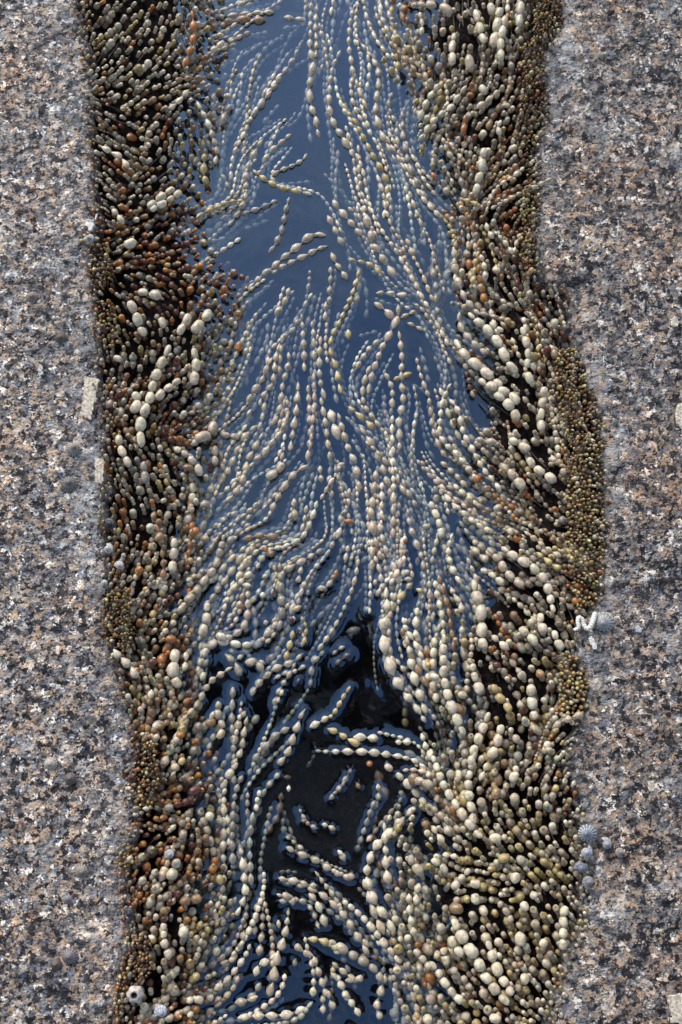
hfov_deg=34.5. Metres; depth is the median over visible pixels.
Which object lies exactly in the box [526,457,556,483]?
seaweed strand
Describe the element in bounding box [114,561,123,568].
sea snail
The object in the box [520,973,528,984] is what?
seaweed strand
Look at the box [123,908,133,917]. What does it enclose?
sea snail
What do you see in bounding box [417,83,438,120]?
seaweed strand
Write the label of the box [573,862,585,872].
sea snail
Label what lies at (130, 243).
seaweed strand
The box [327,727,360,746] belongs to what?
seaweed strand
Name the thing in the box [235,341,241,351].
seaweed strand
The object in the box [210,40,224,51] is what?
seaweed strand
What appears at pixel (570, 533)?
seaweed tuft
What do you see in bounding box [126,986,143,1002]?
barnacle
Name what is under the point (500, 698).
seaweed strand
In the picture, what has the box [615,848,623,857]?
sea snail
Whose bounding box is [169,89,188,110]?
seaweed strand
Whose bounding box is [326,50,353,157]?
seaweed strand
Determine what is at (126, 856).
seaweed tuft
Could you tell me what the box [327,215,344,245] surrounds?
seaweed strand
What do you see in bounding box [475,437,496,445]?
seaweed strand
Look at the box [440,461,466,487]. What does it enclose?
seaweed strand
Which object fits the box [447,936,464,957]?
seaweed strand
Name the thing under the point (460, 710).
seaweed strand
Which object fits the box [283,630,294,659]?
seaweed strand
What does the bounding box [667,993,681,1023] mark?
rock crystal
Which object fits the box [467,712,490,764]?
seaweed strand
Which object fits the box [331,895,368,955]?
seaweed strand
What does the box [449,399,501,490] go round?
seaweed strand
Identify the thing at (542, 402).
seaweed strand
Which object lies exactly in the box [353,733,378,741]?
seaweed strand
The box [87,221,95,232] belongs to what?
shell fragment
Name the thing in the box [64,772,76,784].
limpet
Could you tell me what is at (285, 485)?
seaweed strand
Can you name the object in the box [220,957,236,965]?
seaweed strand
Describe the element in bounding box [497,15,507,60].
seaweed strand
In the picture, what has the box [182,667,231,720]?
seaweed strand
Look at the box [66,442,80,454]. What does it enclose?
limpet
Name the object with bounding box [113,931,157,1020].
seaweed tuft
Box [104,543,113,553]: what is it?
sea snail
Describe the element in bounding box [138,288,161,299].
seaweed strand
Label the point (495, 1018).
seaweed strand
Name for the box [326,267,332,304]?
seaweed strand
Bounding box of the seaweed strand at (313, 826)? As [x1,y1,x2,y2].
[299,808,316,829]
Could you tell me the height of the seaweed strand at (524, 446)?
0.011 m
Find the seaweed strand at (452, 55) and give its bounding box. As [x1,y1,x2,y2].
[448,33,456,65]
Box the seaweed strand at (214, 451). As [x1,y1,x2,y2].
[211,446,217,465]
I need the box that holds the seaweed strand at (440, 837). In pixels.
[431,825,444,842]
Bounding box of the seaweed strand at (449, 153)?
[441,137,452,158]
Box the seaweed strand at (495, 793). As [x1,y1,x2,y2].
[491,787,500,799]
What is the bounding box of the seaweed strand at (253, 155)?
[228,138,263,225]
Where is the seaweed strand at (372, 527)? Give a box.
[367,508,383,560]
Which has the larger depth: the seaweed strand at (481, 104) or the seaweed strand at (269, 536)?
the seaweed strand at (481, 104)
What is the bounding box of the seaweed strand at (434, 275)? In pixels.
[430,258,449,342]
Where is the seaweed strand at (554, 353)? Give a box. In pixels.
[551,349,557,358]
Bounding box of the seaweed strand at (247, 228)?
[245,220,268,230]
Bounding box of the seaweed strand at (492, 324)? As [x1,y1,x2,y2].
[489,321,502,332]
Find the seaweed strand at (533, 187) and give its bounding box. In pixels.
[491,178,551,209]
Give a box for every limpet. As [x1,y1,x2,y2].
[25,291,38,302]
[44,757,56,769]
[50,958,61,970]
[55,333,66,342]
[61,476,76,490]
[61,948,77,963]
[62,895,72,904]
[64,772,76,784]
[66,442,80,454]
[73,863,88,877]
[578,824,596,841]
[594,612,614,630]
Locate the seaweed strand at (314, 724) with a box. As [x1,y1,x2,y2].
[309,716,328,728]
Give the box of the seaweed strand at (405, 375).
[393,372,411,380]
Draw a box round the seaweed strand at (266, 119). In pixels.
[262,104,278,123]
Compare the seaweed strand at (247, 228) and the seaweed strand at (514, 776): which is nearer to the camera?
the seaweed strand at (514, 776)
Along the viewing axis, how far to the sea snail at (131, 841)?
1.15 m
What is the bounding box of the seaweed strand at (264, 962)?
[253,953,275,976]
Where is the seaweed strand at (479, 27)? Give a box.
[473,9,486,43]
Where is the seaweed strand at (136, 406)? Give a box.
[130,392,141,412]
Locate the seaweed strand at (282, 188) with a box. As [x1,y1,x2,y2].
[253,170,301,194]
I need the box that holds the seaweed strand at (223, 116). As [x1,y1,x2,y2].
[220,104,231,124]
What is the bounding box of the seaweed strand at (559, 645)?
[551,630,564,649]
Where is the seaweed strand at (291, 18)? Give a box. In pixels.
[284,15,304,22]
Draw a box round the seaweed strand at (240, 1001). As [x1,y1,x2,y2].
[235,995,257,1005]
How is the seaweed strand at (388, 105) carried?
on the water
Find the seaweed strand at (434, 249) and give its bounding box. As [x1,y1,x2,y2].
[429,244,436,271]
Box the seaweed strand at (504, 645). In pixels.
[491,635,509,649]
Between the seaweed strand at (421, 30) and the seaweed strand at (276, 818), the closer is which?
the seaweed strand at (276, 818)
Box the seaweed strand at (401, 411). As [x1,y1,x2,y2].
[395,331,405,450]
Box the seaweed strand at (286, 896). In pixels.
[282,892,295,905]
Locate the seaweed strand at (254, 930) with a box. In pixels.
[252,903,258,934]
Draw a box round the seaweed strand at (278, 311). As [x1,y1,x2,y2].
[274,288,290,315]
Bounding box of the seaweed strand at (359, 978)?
[345,975,362,982]
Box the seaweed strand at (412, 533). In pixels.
[406,509,425,567]
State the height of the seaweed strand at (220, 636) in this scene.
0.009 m
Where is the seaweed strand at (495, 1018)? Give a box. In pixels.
[489,1013,500,1023]
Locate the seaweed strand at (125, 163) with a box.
[101,146,129,168]
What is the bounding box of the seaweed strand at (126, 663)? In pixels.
[113,649,138,678]
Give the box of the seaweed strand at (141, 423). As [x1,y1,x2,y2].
[135,345,170,447]
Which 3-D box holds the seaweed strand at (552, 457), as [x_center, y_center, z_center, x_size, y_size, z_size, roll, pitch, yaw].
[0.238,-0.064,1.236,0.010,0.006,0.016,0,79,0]
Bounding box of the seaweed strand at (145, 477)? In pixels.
[140,461,149,483]
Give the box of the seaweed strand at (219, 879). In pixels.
[216,874,223,884]
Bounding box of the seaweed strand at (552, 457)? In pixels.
[548,448,555,461]
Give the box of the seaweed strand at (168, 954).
[160,923,172,959]
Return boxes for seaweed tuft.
[87,242,119,295]
[93,300,124,349]
[102,587,139,653]
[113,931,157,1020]
[116,843,140,867]
[133,734,164,810]
[513,168,540,287]
[514,43,546,167]
[528,0,561,50]
[548,347,604,610]
[553,653,589,725]
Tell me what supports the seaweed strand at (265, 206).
on the water
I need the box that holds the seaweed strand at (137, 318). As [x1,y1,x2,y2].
[127,300,146,336]
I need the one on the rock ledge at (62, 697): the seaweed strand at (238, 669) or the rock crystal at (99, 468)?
the rock crystal at (99, 468)
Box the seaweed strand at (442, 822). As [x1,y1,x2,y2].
[418,799,454,836]
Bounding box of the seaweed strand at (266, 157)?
[262,134,290,163]
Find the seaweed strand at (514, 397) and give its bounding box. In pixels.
[478,378,519,404]
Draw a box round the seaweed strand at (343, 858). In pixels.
[339,853,345,861]
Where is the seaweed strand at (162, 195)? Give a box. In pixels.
[147,186,174,208]
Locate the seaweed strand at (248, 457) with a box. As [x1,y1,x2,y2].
[225,432,262,502]
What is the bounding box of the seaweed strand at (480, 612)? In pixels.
[471,580,487,648]
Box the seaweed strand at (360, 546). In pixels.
[355,536,365,560]
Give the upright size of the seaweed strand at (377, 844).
0.014 m
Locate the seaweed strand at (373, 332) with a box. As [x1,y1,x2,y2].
[359,330,377,337]
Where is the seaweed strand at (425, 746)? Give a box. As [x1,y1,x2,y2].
[420,733,432,759]
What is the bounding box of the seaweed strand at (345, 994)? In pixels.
[331,973,360,1016]
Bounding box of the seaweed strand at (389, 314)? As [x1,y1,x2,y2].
[374,302,394,319]
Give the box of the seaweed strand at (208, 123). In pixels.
[197,101,219,163]
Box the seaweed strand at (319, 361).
[316,336,325,399]
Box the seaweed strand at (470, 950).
[451,918,509,1004]
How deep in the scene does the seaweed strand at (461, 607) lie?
1.22 m
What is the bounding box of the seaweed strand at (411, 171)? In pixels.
[400,110,443,220]
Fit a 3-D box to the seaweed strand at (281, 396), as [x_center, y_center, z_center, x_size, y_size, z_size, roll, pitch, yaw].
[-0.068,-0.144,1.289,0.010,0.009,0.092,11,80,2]
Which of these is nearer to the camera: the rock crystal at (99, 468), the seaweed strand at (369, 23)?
the rock crystal at (99, 468)
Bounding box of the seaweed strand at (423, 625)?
[419,617,431,635]
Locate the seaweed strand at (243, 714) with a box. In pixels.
[230,711,246,743]
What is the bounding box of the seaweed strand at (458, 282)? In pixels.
[451,255,479,314]
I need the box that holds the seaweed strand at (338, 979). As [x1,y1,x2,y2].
[335,974,350,1000]
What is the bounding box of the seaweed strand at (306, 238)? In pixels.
[248,232,325,289]
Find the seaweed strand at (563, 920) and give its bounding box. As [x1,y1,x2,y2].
[559,906,568,949]
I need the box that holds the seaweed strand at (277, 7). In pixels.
[255,5,280,15]
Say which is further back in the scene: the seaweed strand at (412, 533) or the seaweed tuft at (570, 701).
the seaweed strand at (412, 533)
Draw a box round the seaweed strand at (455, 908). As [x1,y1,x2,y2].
[449,903,462,913]
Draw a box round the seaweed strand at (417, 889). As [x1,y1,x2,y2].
[413,883,421,904]
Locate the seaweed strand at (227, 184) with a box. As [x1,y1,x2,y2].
[221,174,230,190]
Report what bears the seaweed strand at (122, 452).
on the seaweed mass
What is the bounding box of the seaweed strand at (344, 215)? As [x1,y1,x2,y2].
[332,200,361,235]
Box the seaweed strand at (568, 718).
[552,711,583,728]
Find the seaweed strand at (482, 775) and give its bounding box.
[479,763,488,780]
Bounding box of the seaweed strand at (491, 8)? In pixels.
[487,3,494,15]
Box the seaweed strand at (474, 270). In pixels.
[470,251,479,284]
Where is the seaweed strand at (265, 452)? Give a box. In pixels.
[253,441,275,460]
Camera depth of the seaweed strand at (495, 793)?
1.17 m
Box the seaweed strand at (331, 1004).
[327,990,335,1009]
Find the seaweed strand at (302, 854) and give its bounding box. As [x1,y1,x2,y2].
[286,846,352,880]
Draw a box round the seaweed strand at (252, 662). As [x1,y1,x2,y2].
[245,658,263,671]
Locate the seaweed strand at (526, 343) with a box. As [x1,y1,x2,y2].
[520,327,530,367]
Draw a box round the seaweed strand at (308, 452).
[305,385,313,462]
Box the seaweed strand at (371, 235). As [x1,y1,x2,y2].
[361,205,385,262]
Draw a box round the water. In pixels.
[78,0,595,1023]
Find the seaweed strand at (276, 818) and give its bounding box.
[266,792,283,833]
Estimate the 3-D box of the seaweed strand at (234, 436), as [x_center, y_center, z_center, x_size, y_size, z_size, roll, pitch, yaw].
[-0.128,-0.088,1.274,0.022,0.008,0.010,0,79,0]
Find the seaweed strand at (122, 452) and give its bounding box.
[115,435,131,466]
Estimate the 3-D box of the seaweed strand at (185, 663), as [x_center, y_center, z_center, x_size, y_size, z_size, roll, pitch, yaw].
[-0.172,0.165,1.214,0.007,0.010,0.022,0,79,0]
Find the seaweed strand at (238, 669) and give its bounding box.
[225,653,242,675]
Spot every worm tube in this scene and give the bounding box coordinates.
[82,214,97,221]
[573,611,597,630]
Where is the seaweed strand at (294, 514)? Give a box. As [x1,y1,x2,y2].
[291,498,297,520]
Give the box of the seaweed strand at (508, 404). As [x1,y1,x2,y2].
[494,392,520,420]
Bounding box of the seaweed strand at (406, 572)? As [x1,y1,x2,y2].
[399,569,410,575]
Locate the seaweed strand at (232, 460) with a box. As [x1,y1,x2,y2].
[220,425,257,484]
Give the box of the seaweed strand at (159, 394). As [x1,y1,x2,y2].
[155,378,180,400]
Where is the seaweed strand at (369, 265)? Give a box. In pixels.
[348,258,381,273]
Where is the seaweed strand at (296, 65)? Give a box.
[287,57,309,73]
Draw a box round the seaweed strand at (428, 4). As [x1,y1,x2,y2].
[411,1,436,8]
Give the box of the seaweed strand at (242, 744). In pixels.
[231,716,248,764]
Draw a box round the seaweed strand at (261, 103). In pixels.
[234,42,301,147]
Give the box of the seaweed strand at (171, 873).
[166,859,180,879]
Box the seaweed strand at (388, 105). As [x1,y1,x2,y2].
[386,92,395,123]
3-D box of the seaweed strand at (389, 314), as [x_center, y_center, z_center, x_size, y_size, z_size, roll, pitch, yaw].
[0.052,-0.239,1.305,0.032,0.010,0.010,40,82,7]
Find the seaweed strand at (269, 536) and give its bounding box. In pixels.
[242,532,277,541]
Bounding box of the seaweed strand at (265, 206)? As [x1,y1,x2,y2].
[242,199,276,215]
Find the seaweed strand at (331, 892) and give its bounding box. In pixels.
[315,871,346,919]
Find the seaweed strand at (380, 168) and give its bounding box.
[338,96,389,206]
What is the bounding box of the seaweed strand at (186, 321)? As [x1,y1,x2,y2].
[176,313,191,334]
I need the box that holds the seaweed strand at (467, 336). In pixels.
[457,312,487,354]
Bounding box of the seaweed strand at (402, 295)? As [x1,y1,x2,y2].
[376,290,406,298]
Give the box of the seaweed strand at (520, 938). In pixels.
[515,931,525,945]
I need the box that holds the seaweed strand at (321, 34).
[318,23,328,68]
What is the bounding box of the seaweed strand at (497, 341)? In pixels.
[468,312,517,373]
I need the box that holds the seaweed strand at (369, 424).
[348,406,374,429]
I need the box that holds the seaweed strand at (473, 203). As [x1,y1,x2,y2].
[463,198,478,206]
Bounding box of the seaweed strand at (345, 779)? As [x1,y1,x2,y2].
[329,768,351,799]
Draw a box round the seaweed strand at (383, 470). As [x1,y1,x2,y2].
[360,427,392,503]
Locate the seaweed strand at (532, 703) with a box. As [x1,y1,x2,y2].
[526,684,537,719]
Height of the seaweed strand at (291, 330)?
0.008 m
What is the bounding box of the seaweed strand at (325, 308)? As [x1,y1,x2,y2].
[323,301,327,320]
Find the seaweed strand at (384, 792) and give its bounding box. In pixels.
[374,770,389,799]
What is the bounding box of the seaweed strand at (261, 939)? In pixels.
[256,904,265,955]
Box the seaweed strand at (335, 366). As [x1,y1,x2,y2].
[328,268,359,393]
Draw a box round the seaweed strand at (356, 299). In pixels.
[353,294,359,304]
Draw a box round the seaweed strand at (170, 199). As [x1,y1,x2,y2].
[150,190,181,211]
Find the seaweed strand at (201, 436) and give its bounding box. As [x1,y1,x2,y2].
[194,421,217,442]
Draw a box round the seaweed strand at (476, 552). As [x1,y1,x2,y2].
[470,546,488,562]
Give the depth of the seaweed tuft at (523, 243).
1.29 m
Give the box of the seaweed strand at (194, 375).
[190,348,200,384]
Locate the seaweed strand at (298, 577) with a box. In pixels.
[295,566,302,582]
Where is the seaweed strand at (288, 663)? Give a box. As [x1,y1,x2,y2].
[251,653,303,695]
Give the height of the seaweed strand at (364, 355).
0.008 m
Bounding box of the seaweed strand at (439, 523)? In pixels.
[429,501,444,537]
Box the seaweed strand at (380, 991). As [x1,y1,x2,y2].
[373,973,387,1019]
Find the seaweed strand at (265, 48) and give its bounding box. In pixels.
[262,34,283,51]
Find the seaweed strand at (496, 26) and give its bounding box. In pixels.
[489,7,502,46]
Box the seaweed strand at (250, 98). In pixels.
[246,77,252,116]
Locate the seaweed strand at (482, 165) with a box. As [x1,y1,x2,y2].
[472,148,486,194]
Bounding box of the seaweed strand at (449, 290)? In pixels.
[446,279,452,295]
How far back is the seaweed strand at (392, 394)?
1.29 m
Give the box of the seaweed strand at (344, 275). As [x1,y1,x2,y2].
[330,252,347,279]
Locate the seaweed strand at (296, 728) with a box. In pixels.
[277,709,305,765]
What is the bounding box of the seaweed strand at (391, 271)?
[383,257,396,278]
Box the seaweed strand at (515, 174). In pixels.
[486,167,523,210]
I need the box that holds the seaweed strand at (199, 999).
[186,995,203,1003]
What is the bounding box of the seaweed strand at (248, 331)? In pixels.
[245,321,251,346]
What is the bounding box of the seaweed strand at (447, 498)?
[431,469,457,509]
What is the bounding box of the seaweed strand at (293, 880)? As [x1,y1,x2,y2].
[278,876,316,887]
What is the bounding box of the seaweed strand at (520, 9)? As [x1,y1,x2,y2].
[515,1,524,26]
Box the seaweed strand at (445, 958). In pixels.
[440,947,449,964]
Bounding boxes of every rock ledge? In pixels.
[0,0,143,1023]
[526,0,681,1023]
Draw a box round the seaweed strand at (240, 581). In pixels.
[230,571,250,591]
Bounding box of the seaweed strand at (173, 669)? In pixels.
[167,649,181,687]
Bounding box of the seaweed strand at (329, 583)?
[317,580,332,590]
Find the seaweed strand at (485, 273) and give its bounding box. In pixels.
[479,254,487,281]
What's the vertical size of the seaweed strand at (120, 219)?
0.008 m
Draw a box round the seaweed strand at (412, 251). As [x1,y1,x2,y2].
[405,238,415,256]
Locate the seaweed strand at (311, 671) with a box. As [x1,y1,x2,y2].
[308,655,315,687]
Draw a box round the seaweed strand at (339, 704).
[322,686,350,722]
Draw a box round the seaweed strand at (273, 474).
[266,462,284,479]
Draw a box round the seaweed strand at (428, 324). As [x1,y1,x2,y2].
[425,320,431,327]
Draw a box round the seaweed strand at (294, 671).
[274,664,305,678]
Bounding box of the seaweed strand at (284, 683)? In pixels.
[272,662,295,705]
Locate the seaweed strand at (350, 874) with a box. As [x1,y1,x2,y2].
[331,868,355,878]
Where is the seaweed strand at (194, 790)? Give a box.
[188,785,200,795]
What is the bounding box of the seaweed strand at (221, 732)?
[214,701,225,738]
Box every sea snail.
[85,234,94,242]
[101,580,107,586]
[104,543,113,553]
[105,518,115,529]
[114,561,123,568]
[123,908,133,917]
[128,836,134,844]
[154,1004,166,1016]
[164,849,173,857]
[565,325,571,332]
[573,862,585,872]
[574,329,582,335]
[581,843,592,857]
[582,876,593,887]
[601,837,611,848]
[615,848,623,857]
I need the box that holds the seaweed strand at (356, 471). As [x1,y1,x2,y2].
[337,413,361,492]
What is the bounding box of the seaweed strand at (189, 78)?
[175,75,205,82]
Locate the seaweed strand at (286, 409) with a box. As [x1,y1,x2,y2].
[282,399,289,422]
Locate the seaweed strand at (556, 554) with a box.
[524,531,561,557]
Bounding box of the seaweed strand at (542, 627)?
[537,613,547,632]
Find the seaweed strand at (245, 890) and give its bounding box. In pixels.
[235,843,249,915]
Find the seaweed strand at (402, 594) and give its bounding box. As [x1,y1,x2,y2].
[389,582,412,611]
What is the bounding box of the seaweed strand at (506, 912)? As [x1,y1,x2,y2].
[502,907,513,922]
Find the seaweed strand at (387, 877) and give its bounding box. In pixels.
[381,823,391,884]
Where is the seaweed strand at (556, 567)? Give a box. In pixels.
[536,552,561,570]
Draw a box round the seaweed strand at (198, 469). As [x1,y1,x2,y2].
[174,446,202,475]
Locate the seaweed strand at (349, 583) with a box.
[346,578,351,587]
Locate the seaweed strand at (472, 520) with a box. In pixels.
[456,505,490,532]
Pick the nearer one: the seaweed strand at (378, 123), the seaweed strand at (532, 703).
the seaweed strand at (532, 703)
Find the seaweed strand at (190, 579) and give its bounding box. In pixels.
[186,574,197,582]
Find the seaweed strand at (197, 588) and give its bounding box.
[177,535,224,611]
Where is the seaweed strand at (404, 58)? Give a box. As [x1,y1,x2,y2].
[393,43,407,67]
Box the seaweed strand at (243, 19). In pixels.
[208,15,265,31]
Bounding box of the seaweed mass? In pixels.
[69,0,610,1023]
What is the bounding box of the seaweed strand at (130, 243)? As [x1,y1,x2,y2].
[124,238,136,248]
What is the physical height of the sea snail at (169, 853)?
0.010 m
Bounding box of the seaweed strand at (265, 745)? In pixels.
[252,727,289,761]
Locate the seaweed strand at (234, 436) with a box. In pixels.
[221,432,238,439]
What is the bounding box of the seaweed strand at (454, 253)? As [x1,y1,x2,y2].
[451,240,456,279]
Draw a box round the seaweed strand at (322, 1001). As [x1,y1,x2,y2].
[320,995,325,1013]
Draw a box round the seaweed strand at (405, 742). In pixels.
[395,739,411,744]
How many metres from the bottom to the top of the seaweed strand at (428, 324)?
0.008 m
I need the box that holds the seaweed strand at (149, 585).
[144,575,153,595]
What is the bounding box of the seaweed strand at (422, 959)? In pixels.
[413,948,431,970]
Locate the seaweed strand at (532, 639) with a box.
[518,626,537,645]
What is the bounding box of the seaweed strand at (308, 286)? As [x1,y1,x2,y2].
[306,270,311,290]
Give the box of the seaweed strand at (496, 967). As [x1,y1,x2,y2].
[485,941,514,995]
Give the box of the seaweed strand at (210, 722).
[205,718,215,726]
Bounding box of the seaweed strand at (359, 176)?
[356,145,362,187]
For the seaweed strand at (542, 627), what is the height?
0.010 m
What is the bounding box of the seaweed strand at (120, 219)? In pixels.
[112,209,124,223]
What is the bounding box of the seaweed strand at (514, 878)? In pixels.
[510,873,520,883]
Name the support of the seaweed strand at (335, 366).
on the water
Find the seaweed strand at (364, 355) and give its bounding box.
[355,340,379,368]
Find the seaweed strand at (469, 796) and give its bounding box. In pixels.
[464,752,476,823]
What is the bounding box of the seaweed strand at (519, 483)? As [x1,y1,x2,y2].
[507,469,525,489]
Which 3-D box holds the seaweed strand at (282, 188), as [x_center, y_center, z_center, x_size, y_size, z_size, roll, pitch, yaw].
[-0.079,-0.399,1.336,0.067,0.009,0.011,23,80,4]
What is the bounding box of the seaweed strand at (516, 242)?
[513,233,521,253]
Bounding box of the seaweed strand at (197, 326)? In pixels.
[191,309,212,333]
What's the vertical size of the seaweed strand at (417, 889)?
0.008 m
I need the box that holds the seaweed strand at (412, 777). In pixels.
[408,773,418,785]
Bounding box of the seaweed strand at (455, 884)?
[451,868,470,889]
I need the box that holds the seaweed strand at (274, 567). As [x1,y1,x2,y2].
[272,564,282,596]
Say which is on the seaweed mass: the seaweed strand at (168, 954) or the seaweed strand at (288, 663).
the seaweed strand at (168, 954)
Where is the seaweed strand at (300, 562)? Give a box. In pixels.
[284,548,322,572]
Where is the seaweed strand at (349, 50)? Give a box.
[346,4,355,83]
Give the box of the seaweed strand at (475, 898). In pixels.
[471,893,479,904]
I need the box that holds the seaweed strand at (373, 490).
[368,470,378,508]
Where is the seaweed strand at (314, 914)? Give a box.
[277,893,319,928]
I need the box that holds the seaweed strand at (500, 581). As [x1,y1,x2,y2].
[480,568,504,585]
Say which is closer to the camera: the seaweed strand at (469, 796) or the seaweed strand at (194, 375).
the seaweed strand at (469, 796)
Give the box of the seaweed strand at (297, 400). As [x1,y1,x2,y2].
[288,381,300,450]
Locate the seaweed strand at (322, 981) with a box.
[312,956,327,996]
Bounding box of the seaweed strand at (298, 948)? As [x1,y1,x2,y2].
[294,943,313,956]
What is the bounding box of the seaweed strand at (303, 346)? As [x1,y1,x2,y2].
[300,313,307,371]
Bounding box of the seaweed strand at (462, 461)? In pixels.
[437,383,475,477]
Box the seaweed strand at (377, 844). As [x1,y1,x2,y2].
[363,806,415,932]
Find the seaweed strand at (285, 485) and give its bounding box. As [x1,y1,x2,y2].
[269,465,308,511]
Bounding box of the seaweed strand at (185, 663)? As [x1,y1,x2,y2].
[182,651,188,670]
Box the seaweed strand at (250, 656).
[240,647,265,664]
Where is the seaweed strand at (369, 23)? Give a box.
[364,15,375,34]
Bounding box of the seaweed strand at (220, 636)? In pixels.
[216,632,225,640]
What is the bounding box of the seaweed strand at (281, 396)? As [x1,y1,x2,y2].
[272,352,290,424]
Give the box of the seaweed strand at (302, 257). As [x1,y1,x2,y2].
[272,245,327,273]
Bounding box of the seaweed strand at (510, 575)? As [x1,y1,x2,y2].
[487,548,524,587]
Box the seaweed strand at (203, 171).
[200,153,208,184]
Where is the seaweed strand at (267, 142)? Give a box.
[264,126,280,148]
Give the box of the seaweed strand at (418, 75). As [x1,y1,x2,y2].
[411,64,422,79]
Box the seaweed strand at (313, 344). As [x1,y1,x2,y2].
[310,321,316,360]
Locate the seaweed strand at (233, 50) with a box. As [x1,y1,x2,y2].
[224,31,236,52]
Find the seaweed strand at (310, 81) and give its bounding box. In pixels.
[306,0,319,137]
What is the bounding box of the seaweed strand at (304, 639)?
[301,616,307,644]
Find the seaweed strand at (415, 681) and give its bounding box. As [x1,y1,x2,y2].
[405,636,427,715]
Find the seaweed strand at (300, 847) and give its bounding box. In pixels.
[285,836,303,850]
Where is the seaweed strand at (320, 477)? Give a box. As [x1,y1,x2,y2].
[318,465,323,481]
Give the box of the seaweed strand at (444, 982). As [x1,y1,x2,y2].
[430,961,462,1003]
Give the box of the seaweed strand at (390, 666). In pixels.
[378,587,421,714]
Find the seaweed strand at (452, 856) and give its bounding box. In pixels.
[442,852,457,858]
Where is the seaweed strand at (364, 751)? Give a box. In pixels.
[315,748,402,758]
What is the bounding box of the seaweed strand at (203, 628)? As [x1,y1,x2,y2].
[198,603,210,635]
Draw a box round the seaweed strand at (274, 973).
[266,908,289,995]
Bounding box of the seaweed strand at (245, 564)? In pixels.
[235,546,255,592]
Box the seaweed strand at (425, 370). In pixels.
[419,347,430,382]
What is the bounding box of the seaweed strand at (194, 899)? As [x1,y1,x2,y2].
[180,894,201,905]
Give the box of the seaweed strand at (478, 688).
[469,663,484,694]
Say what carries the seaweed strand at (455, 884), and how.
on the seaweed mass
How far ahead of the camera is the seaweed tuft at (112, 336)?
1.26 m
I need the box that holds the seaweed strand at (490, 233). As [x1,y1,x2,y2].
[484,223,493,238]
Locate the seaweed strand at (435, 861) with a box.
[431,857,447,872]
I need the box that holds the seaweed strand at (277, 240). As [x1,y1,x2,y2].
[268,197,289,252]
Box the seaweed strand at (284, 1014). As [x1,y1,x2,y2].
[237,1001,312,1020]
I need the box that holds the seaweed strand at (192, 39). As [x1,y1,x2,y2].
[182,10,196,67]
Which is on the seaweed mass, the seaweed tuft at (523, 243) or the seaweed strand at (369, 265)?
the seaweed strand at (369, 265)
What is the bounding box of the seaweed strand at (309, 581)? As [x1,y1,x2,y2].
[304,572,315,590]
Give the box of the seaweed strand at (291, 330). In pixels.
[283,319,298,338]
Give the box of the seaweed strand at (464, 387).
[461,368,469,406]
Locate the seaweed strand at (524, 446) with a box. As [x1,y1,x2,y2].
[509,437,530,451]
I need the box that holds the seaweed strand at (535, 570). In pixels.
[501,546,555,612]
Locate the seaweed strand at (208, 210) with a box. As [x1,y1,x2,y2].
[196,199,243,217]
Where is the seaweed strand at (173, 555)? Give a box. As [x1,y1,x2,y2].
[168,538,177,571]
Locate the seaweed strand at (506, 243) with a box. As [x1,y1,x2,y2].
[494,232,512,253]
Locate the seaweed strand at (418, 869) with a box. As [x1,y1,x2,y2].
[407,854,423,875]
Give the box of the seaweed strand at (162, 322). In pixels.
[158,317,166,327]
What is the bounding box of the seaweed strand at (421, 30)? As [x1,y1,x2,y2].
[418,12,423,34]
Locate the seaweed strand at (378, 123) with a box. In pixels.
[356,38,396,161]
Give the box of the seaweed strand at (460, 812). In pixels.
[429,749,482,837]
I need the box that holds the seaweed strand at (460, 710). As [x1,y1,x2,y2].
[456,703,463,713]
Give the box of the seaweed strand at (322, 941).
[308,936,336,950]
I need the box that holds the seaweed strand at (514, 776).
[509,771,518,781]
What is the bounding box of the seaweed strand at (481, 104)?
[476,90,499,108]
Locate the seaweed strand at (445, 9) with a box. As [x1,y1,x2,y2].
[439,3,452,16]
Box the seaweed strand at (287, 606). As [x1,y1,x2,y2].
[271,603,289,622]
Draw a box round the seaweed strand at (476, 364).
[454,339,502,387]
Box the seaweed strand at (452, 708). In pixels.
[439,634,465,735]
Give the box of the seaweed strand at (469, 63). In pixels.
[464,54,474,71]
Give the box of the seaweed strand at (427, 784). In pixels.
[415,777,433,789]
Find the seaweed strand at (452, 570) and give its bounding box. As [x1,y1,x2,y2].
[446,533,461,584]
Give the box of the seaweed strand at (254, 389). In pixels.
[246,357,272,402]
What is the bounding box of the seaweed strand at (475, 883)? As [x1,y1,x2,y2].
[470,879,480,888]
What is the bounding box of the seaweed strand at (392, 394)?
[384,373,394,408]
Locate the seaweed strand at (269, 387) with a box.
[258,343,279,405]
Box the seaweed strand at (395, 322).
[366,305,400,394]
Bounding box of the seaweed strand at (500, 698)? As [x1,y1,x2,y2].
[490,684,511,712]
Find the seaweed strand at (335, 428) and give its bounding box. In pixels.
[327,409,340,439]
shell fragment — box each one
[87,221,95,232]
[588,636,596,649]
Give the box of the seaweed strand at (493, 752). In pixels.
[487,724,504,758]
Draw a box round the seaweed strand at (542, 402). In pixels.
[537,386,547,431]
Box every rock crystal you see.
[80,376,99,419]
[94,458,103,483]
[635,625,642,632]
[648,781,654,790]
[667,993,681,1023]
[670,316,680,326]
[675,403,681,428]
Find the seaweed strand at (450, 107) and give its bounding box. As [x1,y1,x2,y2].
[418,85,466,141]
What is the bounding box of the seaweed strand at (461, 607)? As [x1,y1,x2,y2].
[450,587,464,611]
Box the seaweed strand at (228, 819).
[216,787,231,845]
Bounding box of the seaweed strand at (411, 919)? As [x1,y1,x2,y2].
[406,894,416,936]
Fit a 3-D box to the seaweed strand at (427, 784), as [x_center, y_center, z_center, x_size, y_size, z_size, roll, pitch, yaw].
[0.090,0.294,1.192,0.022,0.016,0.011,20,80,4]
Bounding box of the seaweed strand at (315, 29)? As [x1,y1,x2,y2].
[313,4,318,57]

